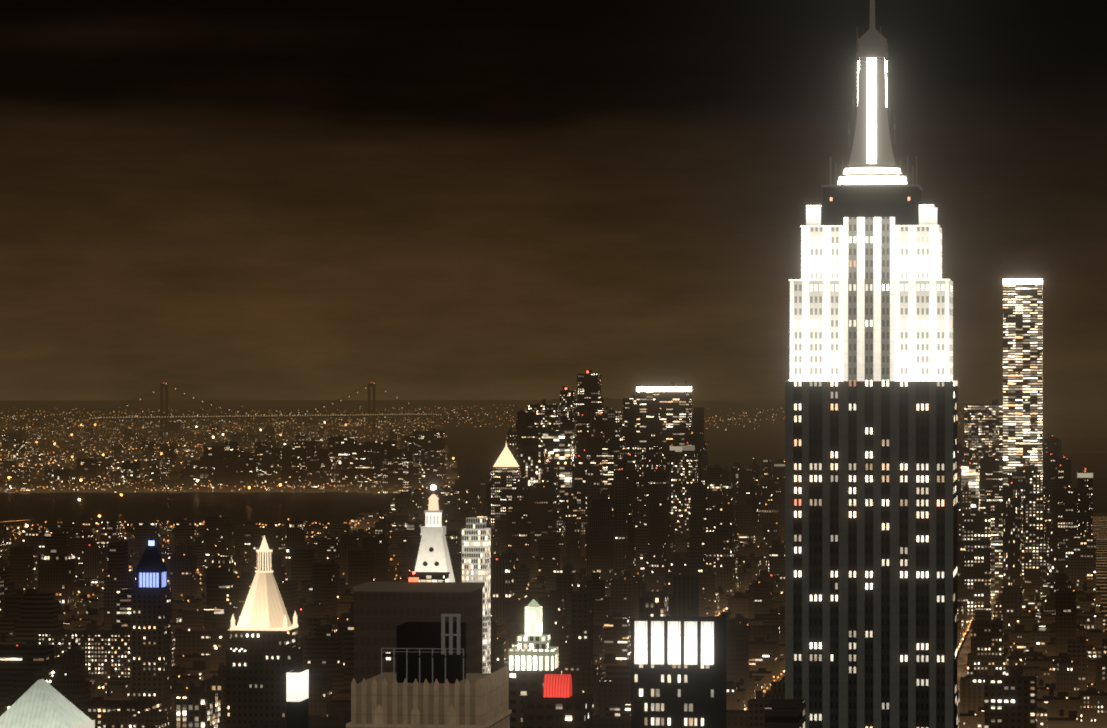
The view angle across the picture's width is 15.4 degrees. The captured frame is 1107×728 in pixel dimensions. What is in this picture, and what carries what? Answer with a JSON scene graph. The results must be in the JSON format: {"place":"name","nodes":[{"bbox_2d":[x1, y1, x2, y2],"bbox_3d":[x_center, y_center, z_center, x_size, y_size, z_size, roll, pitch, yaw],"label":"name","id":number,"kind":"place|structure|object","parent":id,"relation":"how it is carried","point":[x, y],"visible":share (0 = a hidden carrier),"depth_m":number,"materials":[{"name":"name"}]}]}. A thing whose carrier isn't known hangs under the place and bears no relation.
{"place":"outdoors","nodes":[
{"label":"outdoors","id":0,"kind":"place"},
{"bbox_2d":[0,679,94,727],"bbox_3d":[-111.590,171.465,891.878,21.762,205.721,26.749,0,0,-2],"label":"pyramid roof","id":1,"kind":"structure","parent":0,"point":[41,703],"depth_m":885.03,"materials":[{"name":"grey metal"}]},
{"bbox_2d":[0,398,1098,422],"bbox_3d":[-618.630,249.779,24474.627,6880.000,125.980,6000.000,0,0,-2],"label":"hills","id":2,"kind":"structure","parent":0,"point":[750,409],"depth_m":22665.17,"materials":[{"name":"black"}]},
{"bbox_2d":[0,429,1106,533],"bbox_3d":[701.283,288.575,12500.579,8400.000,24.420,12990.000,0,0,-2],"label":"water","id":3,"kind":"structure","parent":0,"point":[475,453],"depth_m":8583.31,"materials":[{"name":"black liquid"}]},
{"bbox_2d":[0,400,1106,691],"bbox_3d":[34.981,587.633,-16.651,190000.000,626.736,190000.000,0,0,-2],"label":"ground","id":4,"kind":"structure","parent":0,"point":[1094,412],"depth_m":33196.86,"materials":[{"name":"black"}]},
{"bbox_2d":[5,692,24,711],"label":"loft block","id":5,"kind":"structure","parent":4,"relation":"on","point":[17,696],"depth_m":2481.78,"materials":[{"name":"black"}]},
{"bbox_2d":[54,655,58,661],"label":"loft block","id":6,"kind":"structure","parent":4,"relation":"on","point":[56,658],"depth_m":3012.21,"materials":[{"name":"black"}]},
{"bbox_2d":[38,624,174,679],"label":"loft block","id":7,"kind":"structure","parent":4,"relation":"on","point":[106,652],"depth_m":3274.35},
{"bbox_2d":[72,697,161,727],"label":"loft block","id":8,"kind":"structure","parent":4,"relation":"on","point":[95,710],"depth_m":2683.58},
{"bbox_2d":[131,536,171,712],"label":"skyscraper","id":9,"kind":"structure","parent":4,"relation":"on","point":[151,635],"depth_m":2776.90,"materials":[{"name":"stone"}]},
{"bbox_2d":[175,682,219,727],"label":"loft block","id":10,"kind":"structure","parent":4,"relation":"on","point":[196,707],"depth_m":2578.11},
{"bbox_2d":[0,413,458,492],"bbox_3d":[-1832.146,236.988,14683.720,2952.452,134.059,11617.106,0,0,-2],"label":"distant city buildings","id":11,"kind":"structure","parent":4,"relation":"on","point":[238,461],"depth_m":9971.50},
{"bbox_2d":[226,536,301,727],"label":"skyscraper","id":12,"kind":"structure","parent":4,"relation":"on","point":[263,654],"depth_m":1880.88,"materials":[{"name":"gold stone"}]},
{"bbox_2d":[89,383,441,428],"bbox_3d":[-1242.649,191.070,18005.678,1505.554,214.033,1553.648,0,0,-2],"label":"suspension bridge","id":13,"kind":"structure","parent":4,"relation":"on","point":[369,416],"depth_m":17968.79,"materials":[{"name":"metal"}]},
{"bbox_2d":[249,669,308,727],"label":"building","id":14,"kind":"structure","parent":4,"relation":"on","point":[297,688],"depth_m":1061.55,"materials":[{"name":"black"}]},
{"bbox_2d":[328,435,356,478],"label":"building","id":15,"kind":"structure","parent":4,"relation":"on","point":[342,449],"depth_m":9272.78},
{"bbox_2d":[357,470,381,492],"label":"building","id":16,"kind":"structure","parent":4,"relation":"on","point":[370,482],"depth_m":8875.19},
{"bbox_2d":[383,459,421,492],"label":"building","id":17,"kind":"structure","parent":4,"relation":"on","point":[400,476],"depth_m":8877.46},
{"bbox_2d":[353,582,482,683],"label":"dark slab tower","id":18,"kind":"structure","parent":4,"relation":"on","point":[382,610],"depth_m":992.85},
{"bbox_2d":[346,614,511,727],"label":"deco tower","id":19,"kind":"structure","parent":4,"relation":"on","point":[430,682],"depth_m":785.85,"materials":[{"name":"brick"}]},
{"bbox_2d":[413,427,444,489],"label":"building","id":20,"kind":"structure","parent":4,"relation":"on","point":[429,446],"depth_m":8977.67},
{"bbox_2d":[408,572,449,581],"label":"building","id":21,"kind":"structure","parent":4,"relation":"on","point":[430,577],"depth_m":1991.72,"materials":[{"name":"glass"}]},
{"bbox_2d":[414,490,454,581],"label":"clock tower","id":22,"kind":"structure","parent":4,"relation":"on","point":[433,555],"depth_m":2036.91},
{"bbox_2d":[462,517,490,672],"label":"scaffolded tower","id":23,"kind":"structure","parent":4,"relation":"on","point":[476,549],"depth_m":2282.32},
{"bbox_2d":[491,443,520,535],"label":"skyscraper","id":24,"kind":"structure","parent":4,"relation":"on","point":[505,472],"depth_m":5383.62,"materials":[{"name":"gold metal"}]},
{"bbox_2d":[521,446,546,491],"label":"downtown tower","id":25,"kind":"structure","parent":4,"relation":"on","point":[532,462],"depth_m":5583.75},
{"bbox_2d":[508,599,561,727],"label":"building","id":26,"kind":"structure","parent":4,"relation":"on","point":[532,657],"depth_m":1503.77,"materials":[{"name":"white concrete"}]},
{"bbox_2d":[528,399,560,450],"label":"downtown tower","id":27,"kind":"structure","parent":4,"relation":"on","point":[547,416],"depth_m":6284.45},
{"bbox_2d":[0,371,1104,719],"bbox_3d":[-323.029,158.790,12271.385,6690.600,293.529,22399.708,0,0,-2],"label":"city lights","id":28,"kind":"object","parent":4,"relation":"on","point":[298,485],"visible":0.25,"depth_m":15220.41},
{"bbox_2d":[0,404,1106,727],"bbox_3d":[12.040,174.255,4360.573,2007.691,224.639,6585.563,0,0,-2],"label":"city blocks","id":29,"kind":"structure","parent":4,"relation":"on","point":[586,548],"depth_m":4350.36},
{"bbox_2d":[523,674,592,727],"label":"building","id":30,"kind":"structure","parent":4,"relation":"on","point":[557,703],"depth_m":1383.77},
{"bbox_2d":[542,425,573,500],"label":"downtown tower","id":31,"kind":"structure","parent":4,"relation":"on","point":[558,445],"depth_m":5883.89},
{"bbox_2d":[560,386,576,458],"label":"downtown tower","id":32,"kind":"structure","parent":4,"relation":"on","point":[567,399],"depth_m":6388.53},
{"bbox_2d":[575,370,603,421],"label":"downtown tower","id":33,"kind":"structure","parent":4,"relation":"on","point":[589,390],"depth_m":6689.03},
{"bbox_2d":[587,436,625,498],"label":"downtown tower","id":34,"kind":"structure","parent":4,"relation":"on","point":[607,453],"depth_m":5786.08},
{"bbox_2d":[603,406,621,437],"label":"downtown tower","id":35,"kind":"structure","parent":4,"relation":"on","point":[612,422],"depth_m":6187.19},
{"bbox_2d":[623,394,636,437],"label":"downtown tower","id":36,"kind":"structure","parent":4,"relation":"on","point":[629,402],"depth_m":6589.05,"materials":[{"name":"black"}]},
{"bbox_2d":[623,441,661,522],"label":"downtown tower","id":37,"kind":"structure","parent":4,"relation":"on","point":[647,457],"depth_m":5687.43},
{"bbox_2d":[639,592,668,618],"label":"building","id":38,"kind":"structure","parent":4,"relation":"on","point":[653,604],"depth_m":2585.48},
{"bbox_2d":[636,381,691,452],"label":"downtown tower","id":39,"kind":"structure","parent":4,"relation":"on","point":[673,401],"depth_m":6488.94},
{"bbox_2d":[631,614,725,727],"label":"building","id":40,"kind":"structure","parent":4,"relation":"on","point":[678,672],"depth_m":984.10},
{"bbox_2d":[663,450,697,538],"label":"downtown tower","id":41,"kind":"structure","parent":4,"relation":"on","point":[681,469],"depth_m":5588.89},
{"bbox_2d":[765,699,805,727],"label":"building","id":42,"kind":"structure","parent":4,"relation":"on","point":[785,713],"depth_m":1104.87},
{"bbox_2d":[785,0,956,727],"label":"skyscraper","id":43,"kind":"structure","parent":4,"relation":"on","point":[870,513],"depth_m":1286.57,"materials":[{"name":"stone"}]},
{"bbox_2d":[957,690,958,727],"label":"tower","id":44,"kind":"structure","parent":4,"relation":"on","point":[957,708],"depth_m":2208.61,"materials":[{"name":"black"}]},
{"bbox_2d":[957,443,964,460],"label":"downtown","id":45,"kind":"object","parent":4,"relation":"on","point":[960,453],"visible":0.1,"depth_m":5597.69,"materials":[{"name":"black"}]},
{"bbox_2d":[957,456,972,474],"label":"tower","id":46,"kind":"structure","parent":4,"relation":"on","point":[961,463],"depth_m":5499.09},
{"bbox_2d":[965,511,990,626],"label":"tower","id":47,"kind":"structure","parent":4,"relation":"on","point":[977,553],"depth_m":4295.92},
{"bbox_2d":[965,399,1002,489],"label":"skyscraper","id":48,"kind":"structure","parent":4,"relation":"on","point":[983,428],"depth_m":6002.40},
{"bbox_2d":[986,490,1022,599],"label":"tower","id":49,"kind":"structure","parent":4,"relation":"on","point":[994,505],"depth_m":4799.41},
{"bbox_2d":[985,665,1036,727],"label":"tower","id":50,"kind":"structure","parent":4,"relation":"on","point":[1011,701],"depth_m":2491.02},
{"bbox_2d":[1003,274,1042,492],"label":"skyscraper","id":51,"kind":"structure","parent":4,"relation":"on","point":[1022,371],"depth_m":5902.73,"materials":[{"name":"white glass"}]},
{"bbox_2d":[0,0,1106,399],"label":"sky","id":52,"kind":"structure","parent":0,"point":[203,199],"materials":[{"name":"brown"}]},
{"bbox_2d":[763,520,1106,712],"bbox_3d":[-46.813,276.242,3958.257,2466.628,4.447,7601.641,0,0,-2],"label":"roads","id":53,"kind":"structure","parent":0,"point":[964,650],"depth_m":3939.19,"materials":[{"name":"asphalt"}]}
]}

